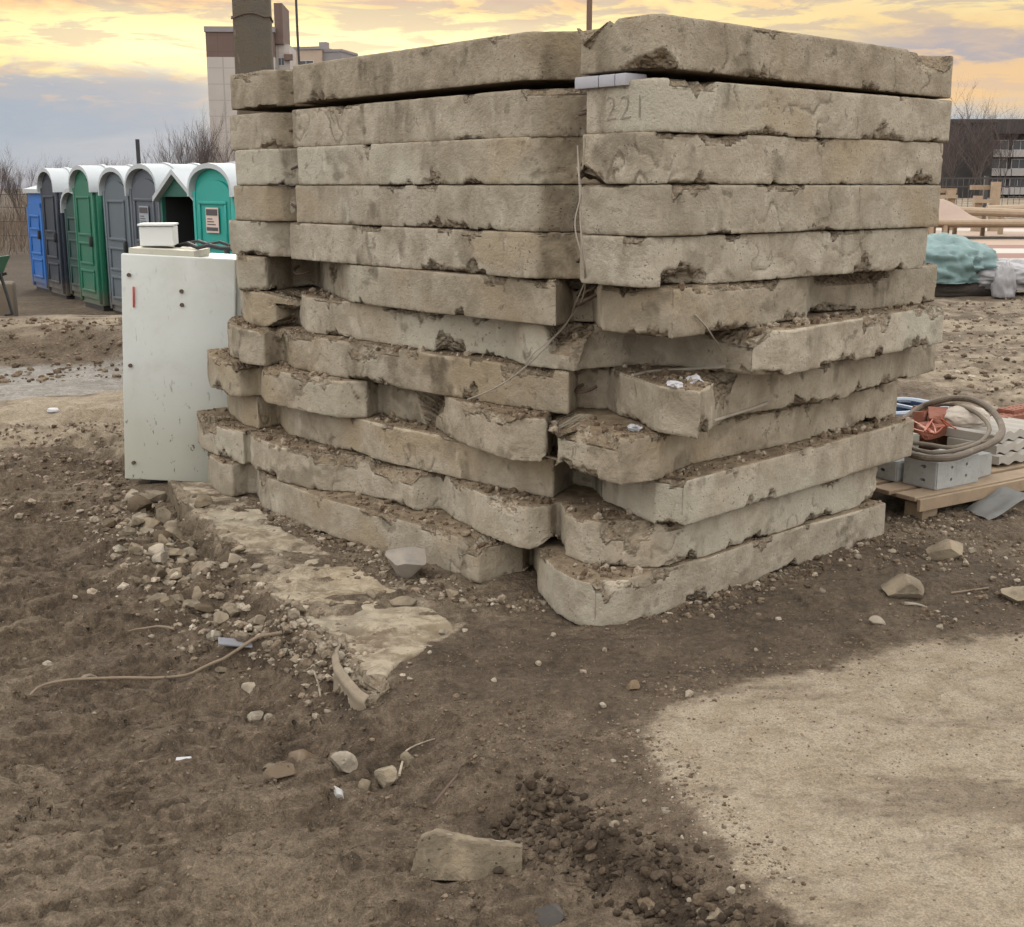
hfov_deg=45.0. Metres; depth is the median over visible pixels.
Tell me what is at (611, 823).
stone
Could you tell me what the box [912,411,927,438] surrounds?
red brick
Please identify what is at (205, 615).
rubble stone
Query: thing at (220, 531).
rubble stone
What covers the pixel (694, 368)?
bent rod
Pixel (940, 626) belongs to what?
pebble
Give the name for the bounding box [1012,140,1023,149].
window
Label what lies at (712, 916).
stone
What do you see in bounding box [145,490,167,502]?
rubble stone
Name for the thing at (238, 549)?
rubble stone
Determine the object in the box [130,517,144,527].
rubble stone
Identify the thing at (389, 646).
buried concrete pad
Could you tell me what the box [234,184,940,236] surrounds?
concrete slab
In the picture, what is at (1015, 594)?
stone
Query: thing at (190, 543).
rubble stone
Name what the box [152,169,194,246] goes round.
portable toilet
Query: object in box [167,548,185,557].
rubble stone
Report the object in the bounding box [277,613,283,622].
rubble stone
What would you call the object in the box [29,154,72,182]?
bare tree
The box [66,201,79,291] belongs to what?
door
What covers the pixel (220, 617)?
rubble stone
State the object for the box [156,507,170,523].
rubble stone
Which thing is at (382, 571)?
gravel
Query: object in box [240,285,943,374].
concrete slab
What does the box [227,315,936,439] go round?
concrete slab
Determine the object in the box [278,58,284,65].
window
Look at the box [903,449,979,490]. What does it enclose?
hollow block
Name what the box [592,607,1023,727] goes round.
sand grit
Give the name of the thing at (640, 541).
concrete slab
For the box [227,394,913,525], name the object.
concrete slab
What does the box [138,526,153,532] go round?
rubble stone
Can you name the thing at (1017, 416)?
perforated brick
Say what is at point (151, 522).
rubble stone
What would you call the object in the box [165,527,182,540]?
rubble stone
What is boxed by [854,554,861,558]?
pebble
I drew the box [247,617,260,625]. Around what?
rubble stone
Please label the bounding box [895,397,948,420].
plastic tub
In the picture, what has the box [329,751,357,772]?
stone
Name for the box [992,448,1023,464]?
roof tile
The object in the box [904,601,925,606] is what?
stick
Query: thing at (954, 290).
pallet
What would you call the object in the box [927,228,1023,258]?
playground surface
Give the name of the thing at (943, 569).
gravel
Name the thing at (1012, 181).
window
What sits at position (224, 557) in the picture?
rubble stone
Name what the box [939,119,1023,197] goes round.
dark apartment house
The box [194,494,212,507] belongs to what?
rubble stone
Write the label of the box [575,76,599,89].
foam strip
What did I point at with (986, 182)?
railing
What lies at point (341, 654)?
rubble stone
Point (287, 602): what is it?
rubble stone
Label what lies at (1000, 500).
metal sheet
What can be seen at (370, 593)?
stone
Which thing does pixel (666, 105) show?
concrete slab
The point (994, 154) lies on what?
bare tree
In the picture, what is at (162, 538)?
rubble stone
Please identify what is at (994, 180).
window
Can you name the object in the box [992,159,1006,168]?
window
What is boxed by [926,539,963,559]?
stone
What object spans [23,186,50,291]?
portable toilet
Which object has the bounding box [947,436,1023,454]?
roof tile
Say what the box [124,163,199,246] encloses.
portable toilet
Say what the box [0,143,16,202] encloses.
bare tree
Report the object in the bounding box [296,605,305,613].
rubble stone
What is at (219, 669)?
rubble stone
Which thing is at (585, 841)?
soil clods
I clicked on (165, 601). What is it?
rubble stone
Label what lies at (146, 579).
rubble stone
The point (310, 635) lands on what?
rubble stone
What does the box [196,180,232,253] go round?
door
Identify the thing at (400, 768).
stick
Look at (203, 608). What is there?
rubble stone
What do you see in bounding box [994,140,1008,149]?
window
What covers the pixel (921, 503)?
wooden pallet
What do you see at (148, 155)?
bare tree
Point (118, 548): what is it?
rubble stone
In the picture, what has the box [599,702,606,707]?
pebble
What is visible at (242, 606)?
edge gravel
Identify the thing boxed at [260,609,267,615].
rubble stone
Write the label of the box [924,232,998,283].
tarpaulin
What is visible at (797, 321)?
ledge crumbs
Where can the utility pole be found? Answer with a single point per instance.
(253, 21)
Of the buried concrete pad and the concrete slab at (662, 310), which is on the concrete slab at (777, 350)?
the concrete slab at (662, 310)
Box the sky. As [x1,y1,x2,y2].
[0,0,1023,188]
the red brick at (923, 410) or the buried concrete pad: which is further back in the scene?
the red brick at (923, 410)
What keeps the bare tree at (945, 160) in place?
on the ground
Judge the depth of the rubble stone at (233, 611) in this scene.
4.88 m
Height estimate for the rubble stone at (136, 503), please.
0.113 m
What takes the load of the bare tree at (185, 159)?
on the ground
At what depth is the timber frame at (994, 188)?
42.94 m
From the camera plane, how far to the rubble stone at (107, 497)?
6.76 m
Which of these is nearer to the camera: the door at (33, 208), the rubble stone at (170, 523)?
the rubble stone at (170, 523)
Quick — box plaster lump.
[333,786,343,798]
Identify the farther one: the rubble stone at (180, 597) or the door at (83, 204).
the door at (83, 204)
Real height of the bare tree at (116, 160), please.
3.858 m
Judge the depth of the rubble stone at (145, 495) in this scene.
6.67 m
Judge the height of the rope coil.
0.118 m
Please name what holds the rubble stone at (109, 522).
on the ground
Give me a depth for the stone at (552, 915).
2.85 m
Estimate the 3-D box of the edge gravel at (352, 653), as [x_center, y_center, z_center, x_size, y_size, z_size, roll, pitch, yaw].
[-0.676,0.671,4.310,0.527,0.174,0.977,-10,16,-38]
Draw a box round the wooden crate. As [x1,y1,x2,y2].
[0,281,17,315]
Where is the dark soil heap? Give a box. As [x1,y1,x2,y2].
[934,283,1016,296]
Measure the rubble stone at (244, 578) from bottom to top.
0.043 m
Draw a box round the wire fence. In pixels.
[0,194,28,235]
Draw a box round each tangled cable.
[907,417,936,433]
[926,418,956,433]
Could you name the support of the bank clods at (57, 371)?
on the ground
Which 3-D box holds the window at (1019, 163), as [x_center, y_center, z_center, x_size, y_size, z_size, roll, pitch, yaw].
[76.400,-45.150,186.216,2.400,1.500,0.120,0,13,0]
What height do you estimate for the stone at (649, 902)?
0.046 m
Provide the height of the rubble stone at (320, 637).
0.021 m
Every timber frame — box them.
[940,188,957,229]
[970,182,1001,230]
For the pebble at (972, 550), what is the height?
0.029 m
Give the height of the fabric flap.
0.124 m
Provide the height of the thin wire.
1.002 m
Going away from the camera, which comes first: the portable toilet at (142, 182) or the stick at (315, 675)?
the stick at (315, 675)
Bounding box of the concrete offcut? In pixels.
[411,828,522,880]
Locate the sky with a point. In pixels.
(81, 80)
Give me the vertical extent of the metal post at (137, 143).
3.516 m
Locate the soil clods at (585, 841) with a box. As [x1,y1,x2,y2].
[480,760,788,926]
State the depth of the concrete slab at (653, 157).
4.69 m
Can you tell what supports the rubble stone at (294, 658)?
on the ground
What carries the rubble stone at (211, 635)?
on the ground
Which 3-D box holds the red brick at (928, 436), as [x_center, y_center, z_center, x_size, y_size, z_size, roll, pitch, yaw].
[2.261,-0.181,6.666,0.203,0.083,0.113,-10,16,-37]
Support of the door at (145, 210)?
in the portable toilet at (142, 182)
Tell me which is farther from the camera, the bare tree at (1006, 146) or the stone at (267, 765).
the bare tree at (1006, 146)
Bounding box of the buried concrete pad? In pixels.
[168,480,453,701]
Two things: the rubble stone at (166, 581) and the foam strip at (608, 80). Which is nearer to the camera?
the foam strip at (608, 80)
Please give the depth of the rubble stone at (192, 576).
5.21 m
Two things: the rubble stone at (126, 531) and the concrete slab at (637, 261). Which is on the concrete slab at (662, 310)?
the concrete slab at (637, 261)
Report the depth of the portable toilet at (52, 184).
22.08 m
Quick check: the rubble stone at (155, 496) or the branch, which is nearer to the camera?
the branch
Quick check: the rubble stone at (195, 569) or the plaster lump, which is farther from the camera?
the rubble stone at (195, 569)
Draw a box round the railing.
[940,176,1023,216]
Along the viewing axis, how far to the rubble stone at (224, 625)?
4.58 m
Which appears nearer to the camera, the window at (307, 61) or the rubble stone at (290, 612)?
the rubble stone at (290, 612)
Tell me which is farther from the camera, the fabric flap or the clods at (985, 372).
the clods at (985, 372)
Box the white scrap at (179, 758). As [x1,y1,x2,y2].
[176,756,191,760]
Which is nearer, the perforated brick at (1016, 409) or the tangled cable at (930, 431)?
the tangled cable at (930, 431)
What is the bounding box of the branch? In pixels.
[28,631,281,696]
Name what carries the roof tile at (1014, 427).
on the roof tile at (1007, 446)
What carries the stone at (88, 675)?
on the ground
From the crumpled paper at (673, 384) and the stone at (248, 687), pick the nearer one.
the stone at (248, 687)
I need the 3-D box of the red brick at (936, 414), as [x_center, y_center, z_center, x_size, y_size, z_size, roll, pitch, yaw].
[2.332,-0.250,6.759,0.110,0.096,0.208,4,13,17]
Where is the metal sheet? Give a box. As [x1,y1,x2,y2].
[965,486,1023,519]
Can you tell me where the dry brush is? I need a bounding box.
[0,187,29,255]
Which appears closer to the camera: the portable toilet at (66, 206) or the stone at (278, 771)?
the stone at (278, 771)
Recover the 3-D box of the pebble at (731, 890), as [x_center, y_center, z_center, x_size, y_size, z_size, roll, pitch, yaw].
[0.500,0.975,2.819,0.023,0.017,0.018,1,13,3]
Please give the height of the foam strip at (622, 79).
0.040 m
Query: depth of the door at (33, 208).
23.60 m
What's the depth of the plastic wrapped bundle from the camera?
17.82 m
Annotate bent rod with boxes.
[631,365,725,376]
[694,314,726,361]
[713,402,767,422]
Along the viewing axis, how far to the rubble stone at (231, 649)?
4.40 m
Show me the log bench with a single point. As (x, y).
(1000, 230)
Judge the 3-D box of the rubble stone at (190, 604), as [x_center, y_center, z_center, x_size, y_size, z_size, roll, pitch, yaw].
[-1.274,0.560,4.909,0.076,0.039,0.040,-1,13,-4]
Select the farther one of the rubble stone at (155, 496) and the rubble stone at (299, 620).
the rubble stone at (155, 496)
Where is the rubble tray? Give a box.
[919,436,947,449]
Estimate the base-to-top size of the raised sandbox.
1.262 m
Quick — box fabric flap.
[332,642,369,710]
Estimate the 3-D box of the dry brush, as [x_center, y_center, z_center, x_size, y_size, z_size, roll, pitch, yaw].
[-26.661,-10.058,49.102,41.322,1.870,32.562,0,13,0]
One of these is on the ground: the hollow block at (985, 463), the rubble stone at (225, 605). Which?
the rubble stone at (225, 605)
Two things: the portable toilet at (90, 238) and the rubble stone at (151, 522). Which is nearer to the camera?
the rubble stone at (151, 522)
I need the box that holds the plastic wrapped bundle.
[977,258,1023,289]
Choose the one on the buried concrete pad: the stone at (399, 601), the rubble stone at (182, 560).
the stone at (399, 601)
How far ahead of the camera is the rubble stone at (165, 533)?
5.71 m
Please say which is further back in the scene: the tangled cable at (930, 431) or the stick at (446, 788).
the tangled cable at (930, 431)
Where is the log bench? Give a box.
[985,204,1023,233]
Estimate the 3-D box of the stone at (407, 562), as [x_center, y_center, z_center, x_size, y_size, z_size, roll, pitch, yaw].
[-0.422,0.411,5.003,0.163,0.122,0.140,-12,17,-27]
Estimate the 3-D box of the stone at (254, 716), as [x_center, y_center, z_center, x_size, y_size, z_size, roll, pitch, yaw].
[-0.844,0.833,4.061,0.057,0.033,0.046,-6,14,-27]
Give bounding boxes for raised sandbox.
[927,199,1023,235]
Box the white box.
[137,222,178,245]
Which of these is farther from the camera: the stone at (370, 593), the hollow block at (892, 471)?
the hollow block at (892, 471)
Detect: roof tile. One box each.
[945,416,1023,442]
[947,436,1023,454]
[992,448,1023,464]
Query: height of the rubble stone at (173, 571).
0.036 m
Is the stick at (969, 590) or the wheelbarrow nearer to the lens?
the stick at (969, 590)
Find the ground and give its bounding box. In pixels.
[0,189,1023,926]
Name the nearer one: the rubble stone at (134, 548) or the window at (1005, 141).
the rubble stone at (134, 548)
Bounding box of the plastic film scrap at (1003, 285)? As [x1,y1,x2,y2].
[990,260,1016,298]
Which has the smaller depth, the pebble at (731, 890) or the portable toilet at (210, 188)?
the pebble at (731, 890)
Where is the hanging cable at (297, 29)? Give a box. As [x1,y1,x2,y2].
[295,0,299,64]
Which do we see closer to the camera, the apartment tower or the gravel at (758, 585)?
the gravel at (758, 585)
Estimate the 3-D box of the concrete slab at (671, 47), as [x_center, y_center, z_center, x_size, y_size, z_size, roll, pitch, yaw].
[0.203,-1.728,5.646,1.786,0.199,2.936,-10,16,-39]
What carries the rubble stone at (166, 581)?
on the edge gravel at (242, 606)
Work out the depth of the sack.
6.67 m
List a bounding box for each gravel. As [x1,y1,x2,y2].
[0,421,139,523]
[60,493,355,683]
[204,600,412,734]
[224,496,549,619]
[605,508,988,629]
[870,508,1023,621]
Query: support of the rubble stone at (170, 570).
on the ground
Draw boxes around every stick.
[128,625,174,631]
[313,671,320,696]
[398,738,434,775]
[432,773,458,804]
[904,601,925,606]
[950,587,988,593]
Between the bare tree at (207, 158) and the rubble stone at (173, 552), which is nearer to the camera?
the rubble stone at (173, 552)
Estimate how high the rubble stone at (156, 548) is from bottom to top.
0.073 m
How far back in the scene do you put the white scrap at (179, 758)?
3.72 m
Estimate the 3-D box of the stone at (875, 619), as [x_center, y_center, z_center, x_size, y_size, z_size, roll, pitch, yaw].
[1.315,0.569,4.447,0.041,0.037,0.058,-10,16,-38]
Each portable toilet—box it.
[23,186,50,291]
[36,167,74,298]
[60,189,82,300]
[68,164,132,310]
[98,166,132,314]
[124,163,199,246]
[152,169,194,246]
[187,162,236,253]
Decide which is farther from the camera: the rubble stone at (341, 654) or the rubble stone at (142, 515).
the rubble stone at (142, 515)
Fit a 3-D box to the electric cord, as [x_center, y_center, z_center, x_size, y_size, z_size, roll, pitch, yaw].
[-1.740,-1.242,7.042,0.550,0.059,0.199,9,15,34]
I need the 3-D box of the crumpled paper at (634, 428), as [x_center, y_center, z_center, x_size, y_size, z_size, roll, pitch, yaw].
[0.442,-0.126,4.444,0.055,0.032,0.044,0,13,0]
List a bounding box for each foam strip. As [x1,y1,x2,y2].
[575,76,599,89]
[599,74,616,87]
[615,73,646,85]
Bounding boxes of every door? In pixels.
[27,203,45,283]
[42,180,61,289]
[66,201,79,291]
[74,179,97,298]
[105,182,129,305]
[132,179,158,246]
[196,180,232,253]
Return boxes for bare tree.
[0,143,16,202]
[0,144,41,220]
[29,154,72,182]
[96,152,132,165]
[140,145,167,163]
[144,122,210,163]
[181,97,228,163]
[190,127,234,162]
[941,114,970,194]
[942,101,976,187]
[949,76,1009,195]
[964,109,1021,197]
[976,100,1023,191]
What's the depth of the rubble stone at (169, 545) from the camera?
5.60 m
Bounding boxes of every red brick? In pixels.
[912,405,927,419]
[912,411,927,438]
[913,421,948,439]
[928,406,947,423]
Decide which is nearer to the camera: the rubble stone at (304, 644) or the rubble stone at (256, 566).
the rubble stone at (304, 644)
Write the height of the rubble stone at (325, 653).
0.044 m
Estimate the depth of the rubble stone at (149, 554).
5.46 m
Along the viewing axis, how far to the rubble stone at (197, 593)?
5.04 m
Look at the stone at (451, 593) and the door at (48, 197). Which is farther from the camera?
the door at (48, 197)
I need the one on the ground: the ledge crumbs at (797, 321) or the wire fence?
the wire fence
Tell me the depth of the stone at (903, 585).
4.75 m
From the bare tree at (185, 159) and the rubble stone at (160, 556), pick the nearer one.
the rubble stone at (160, 556)
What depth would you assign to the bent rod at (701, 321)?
4.42 m
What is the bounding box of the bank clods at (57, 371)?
[0,317,122,383]
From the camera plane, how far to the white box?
6.95 m
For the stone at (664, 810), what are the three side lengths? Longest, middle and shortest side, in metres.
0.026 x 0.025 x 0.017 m
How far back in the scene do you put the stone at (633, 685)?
3.86 m
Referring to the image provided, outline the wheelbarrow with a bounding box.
[0,255,13,315]
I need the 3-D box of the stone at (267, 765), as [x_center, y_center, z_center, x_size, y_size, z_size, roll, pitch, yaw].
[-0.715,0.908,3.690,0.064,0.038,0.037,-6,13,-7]
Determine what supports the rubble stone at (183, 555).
on the ground
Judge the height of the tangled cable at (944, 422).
0.061 m
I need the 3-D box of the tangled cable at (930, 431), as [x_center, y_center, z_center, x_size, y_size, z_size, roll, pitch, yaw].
[2.160,-0.199,6.525,0.140,0.049,0.590,4,13,16]
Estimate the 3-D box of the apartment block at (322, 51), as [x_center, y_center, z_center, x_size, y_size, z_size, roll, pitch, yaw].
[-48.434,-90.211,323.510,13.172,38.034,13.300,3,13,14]
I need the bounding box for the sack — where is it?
[944,405,989,427]
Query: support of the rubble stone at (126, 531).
on the ground
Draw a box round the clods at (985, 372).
[936,298,1023,410]
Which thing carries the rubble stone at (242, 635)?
on the edge gravel at (352, 653)
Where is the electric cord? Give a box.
[174,240,231,250]
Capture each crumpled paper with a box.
[627,424,642,431]
[666,380,682,387]
[686,375,703,383]
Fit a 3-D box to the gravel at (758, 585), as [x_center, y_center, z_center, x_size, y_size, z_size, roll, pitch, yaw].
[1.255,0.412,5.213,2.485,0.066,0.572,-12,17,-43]
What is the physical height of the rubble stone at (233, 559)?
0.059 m
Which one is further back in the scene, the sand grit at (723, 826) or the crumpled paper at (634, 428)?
the crumpled paper at (634, 428)
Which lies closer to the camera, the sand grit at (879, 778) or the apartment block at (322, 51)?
the sand grit at (879, 778)
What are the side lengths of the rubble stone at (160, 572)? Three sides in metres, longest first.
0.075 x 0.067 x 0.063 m
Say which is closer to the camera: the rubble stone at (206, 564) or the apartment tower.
the rubble stone at (206, 564)
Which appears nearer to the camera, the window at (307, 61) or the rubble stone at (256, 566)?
the rubble stone at (256, 566)
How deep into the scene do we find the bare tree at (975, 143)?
169.14 m
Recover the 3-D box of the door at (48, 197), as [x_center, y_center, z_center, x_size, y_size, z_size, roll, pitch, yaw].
[-8.322,-4.131,22.304,0.088,1.920,0.920,-8,15,-33]
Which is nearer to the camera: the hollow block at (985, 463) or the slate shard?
the slate shard
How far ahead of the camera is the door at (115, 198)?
18.90 m
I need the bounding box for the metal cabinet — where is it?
[121,246,242,482]
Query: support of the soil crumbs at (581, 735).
on the ground
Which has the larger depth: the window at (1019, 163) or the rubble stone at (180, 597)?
the window at (1019, 163)
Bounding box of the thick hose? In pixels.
[903,395,1005,461]
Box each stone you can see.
[42,660,53,665]
[81,674,96,677]
[102,517,117,527]
[103,492,113,501]
[113,544,125,552]
[119,526,136,536]
[124,488,138,501]
[127,494,151,512]
[128,513,146,527]
[128,542,140,553]
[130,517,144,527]
[131,492,153,503]
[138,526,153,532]
[141,543,154,551]
[142,575,151,583]
[143,517,160,528]
[144,552,153,556]
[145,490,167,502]
[145,593,164,601]
[148,543,167,553]
[152,550,168,563]
[152,565,167,579]
[153,530,171,542]
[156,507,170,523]
[158,534,168,544]
[160,596,174,606]
[163,579,170,585]
[164,520,176,527]
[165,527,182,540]
[165,542,174,547]
[165,567,181,575]
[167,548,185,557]
[169,569,181,574]
[170,594,183,602]
[174,552,185,560]
[176,558,189,565]
[179,577,191,583]
[181,547,195,556]
[183,599,199,608]
[185,541,193,546]
[186,556,199,562]
[186,574,197,579]
[192,561,204,573]
[192,586,202,599]
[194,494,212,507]
[194,603,213,612]
[198,561,219,570]
[201,613,211,618]
[206,630,221,640]
[213,611,228,626]
[215,666,226,672]
[216,529,229,535]
[217,551,230,562]
[219,622,228,633]
[222,602,236,612]
[226,606,240,616]
[228,553,241,564]
[228,646,238,652]
[233,545,245,553]
[235,631,248,639]
[238,574,257,583]
[241,682,255,693]
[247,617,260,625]
[247,710,263,721]
[250,563,267,570]
[252,625,264,631]
[255,614,265,624]
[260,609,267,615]
[262,762,274,770]
[263,763,294,780]
[264,713,272,720]
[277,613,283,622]
[283,599,290,605]
[287,610,299,621]
[288,749,337,761]
[289,654,299,662]
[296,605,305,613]
[296,618,307,626]
[300,641,309,650]
[306,631,317,640]
[314,635,323,639]
[322,650,330,658]
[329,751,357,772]
[338,651,344,658]
[358,778,371,790]
[365,589,376,598]
[374,765,397,788]
[385,547,425,578]
[390,596,416,606]
[400,751,414,766]
[446,589,458,598]
[534,904,564,925]
[609,820,619,827]
[626,680,639,689]
[637,897,654,909]
[661,807,670,812]
[696,907,722,921]
[869,615,885,624]
[881,573,923,598]
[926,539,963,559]
[1001,586,1023,603]
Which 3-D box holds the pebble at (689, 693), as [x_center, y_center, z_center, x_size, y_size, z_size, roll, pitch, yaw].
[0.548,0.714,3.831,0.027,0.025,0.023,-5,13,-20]
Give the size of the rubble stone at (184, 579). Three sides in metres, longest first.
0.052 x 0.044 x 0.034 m
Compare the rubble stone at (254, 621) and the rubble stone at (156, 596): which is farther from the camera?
the rubble stone at (156, 596)
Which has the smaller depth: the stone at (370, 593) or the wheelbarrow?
the stone at (370, 593)
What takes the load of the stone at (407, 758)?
on the ground
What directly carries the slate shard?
on the ground
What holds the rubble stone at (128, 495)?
on the ground
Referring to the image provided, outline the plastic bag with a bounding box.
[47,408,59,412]
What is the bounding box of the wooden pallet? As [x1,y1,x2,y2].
[869,448,1023,519]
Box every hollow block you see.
[876,452,918,481]
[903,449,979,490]
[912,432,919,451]
[976,451,991,477]
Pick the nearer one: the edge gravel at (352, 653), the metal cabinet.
the edge gravel at (352, 653)
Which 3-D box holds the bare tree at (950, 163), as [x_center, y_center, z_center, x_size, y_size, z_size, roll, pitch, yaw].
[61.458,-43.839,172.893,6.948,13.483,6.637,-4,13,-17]
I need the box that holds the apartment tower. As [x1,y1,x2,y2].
[204,3,295,162]
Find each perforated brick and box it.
[990,412,1023,419]
[996,404,1023,413]
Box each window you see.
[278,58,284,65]
[300,60,313,64]
[991,179,1005,187]
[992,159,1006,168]
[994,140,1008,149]
[1009,179,1023,187]
[1010,159,1023,168]
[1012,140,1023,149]
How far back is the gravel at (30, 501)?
7.28 m
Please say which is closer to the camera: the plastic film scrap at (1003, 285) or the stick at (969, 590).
the stick at (969, 590)
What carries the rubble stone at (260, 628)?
on the ground
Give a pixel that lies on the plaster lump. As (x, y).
(338, 792)
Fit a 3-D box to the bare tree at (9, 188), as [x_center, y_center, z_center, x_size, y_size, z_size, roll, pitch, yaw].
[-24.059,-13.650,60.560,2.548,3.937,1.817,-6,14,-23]
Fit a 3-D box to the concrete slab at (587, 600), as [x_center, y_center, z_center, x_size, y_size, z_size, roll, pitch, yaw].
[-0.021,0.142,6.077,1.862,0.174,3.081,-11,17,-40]
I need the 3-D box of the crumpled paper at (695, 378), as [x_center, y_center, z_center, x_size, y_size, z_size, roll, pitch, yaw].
[0.652,-0.300,4.437,0.055,0.036,0.068,9,15,34]
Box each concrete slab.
[197,407,876,566]
[207,348,897,484]
[207,452,885,625]
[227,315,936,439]
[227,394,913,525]
[229,220,927,287]
[230,14,952,111]
[230,78,951,150]
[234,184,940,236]
[235,131,942,184]
[236,254,937,338]
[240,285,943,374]
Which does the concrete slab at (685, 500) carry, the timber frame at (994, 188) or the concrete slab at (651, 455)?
the concrete slab at (651, 455)
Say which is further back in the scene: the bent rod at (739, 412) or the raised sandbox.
the raised sandbox
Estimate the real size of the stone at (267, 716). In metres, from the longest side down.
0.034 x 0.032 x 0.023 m
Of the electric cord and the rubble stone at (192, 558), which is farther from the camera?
the electric cord
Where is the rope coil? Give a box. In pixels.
[912,402,999,454]
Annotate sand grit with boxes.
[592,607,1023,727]
[601,710,826,918]
[637,640,1023,897]
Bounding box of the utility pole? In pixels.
[231,0,273,114]
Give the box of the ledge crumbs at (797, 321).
[202,253,930,584]
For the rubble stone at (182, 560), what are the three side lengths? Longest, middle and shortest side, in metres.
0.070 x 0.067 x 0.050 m
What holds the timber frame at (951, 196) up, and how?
on the playground surface
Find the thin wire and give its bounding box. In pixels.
[467,145,586,399]
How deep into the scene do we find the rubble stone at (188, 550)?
5.59 m
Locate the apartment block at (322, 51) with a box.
[293,42,357,64]
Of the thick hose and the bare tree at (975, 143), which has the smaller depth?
the thick hose
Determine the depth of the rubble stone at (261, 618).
4.74 m
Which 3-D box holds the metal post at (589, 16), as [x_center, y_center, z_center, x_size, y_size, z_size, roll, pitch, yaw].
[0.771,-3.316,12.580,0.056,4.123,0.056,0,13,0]
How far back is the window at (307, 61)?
315.87 m
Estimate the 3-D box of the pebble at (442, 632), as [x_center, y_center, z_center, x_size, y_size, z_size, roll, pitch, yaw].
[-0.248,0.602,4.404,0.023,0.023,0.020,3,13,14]
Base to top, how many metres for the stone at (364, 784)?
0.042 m
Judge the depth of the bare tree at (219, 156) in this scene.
71.56 m
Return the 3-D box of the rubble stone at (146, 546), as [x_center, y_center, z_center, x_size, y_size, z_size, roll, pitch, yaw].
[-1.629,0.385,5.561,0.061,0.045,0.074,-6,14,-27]
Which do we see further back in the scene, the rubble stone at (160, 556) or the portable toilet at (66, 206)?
the portable toilet at (66, 206)
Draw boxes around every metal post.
[135,139,140,163]
[586,0,591,29]
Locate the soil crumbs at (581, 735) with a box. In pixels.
[396,597,859,836]
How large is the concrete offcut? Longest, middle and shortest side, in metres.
0.282 x 0.120 x 0.095 m
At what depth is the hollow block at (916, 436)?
6.29 m
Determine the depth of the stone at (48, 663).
4.49 m
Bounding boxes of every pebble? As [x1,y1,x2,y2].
[439,629,445,634]
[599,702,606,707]
[685,689,693,697]
[726,886,735,894]
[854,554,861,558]
[936,624,942,629]
[968,547,976,552]
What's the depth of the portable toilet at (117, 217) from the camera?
18.90 m
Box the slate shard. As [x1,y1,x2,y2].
[218,637,252,647]
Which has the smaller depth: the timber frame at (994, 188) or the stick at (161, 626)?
the stick at (161, 626)
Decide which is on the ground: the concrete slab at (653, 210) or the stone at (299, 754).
the stone at (299, 754)
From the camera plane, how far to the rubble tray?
6.83 m

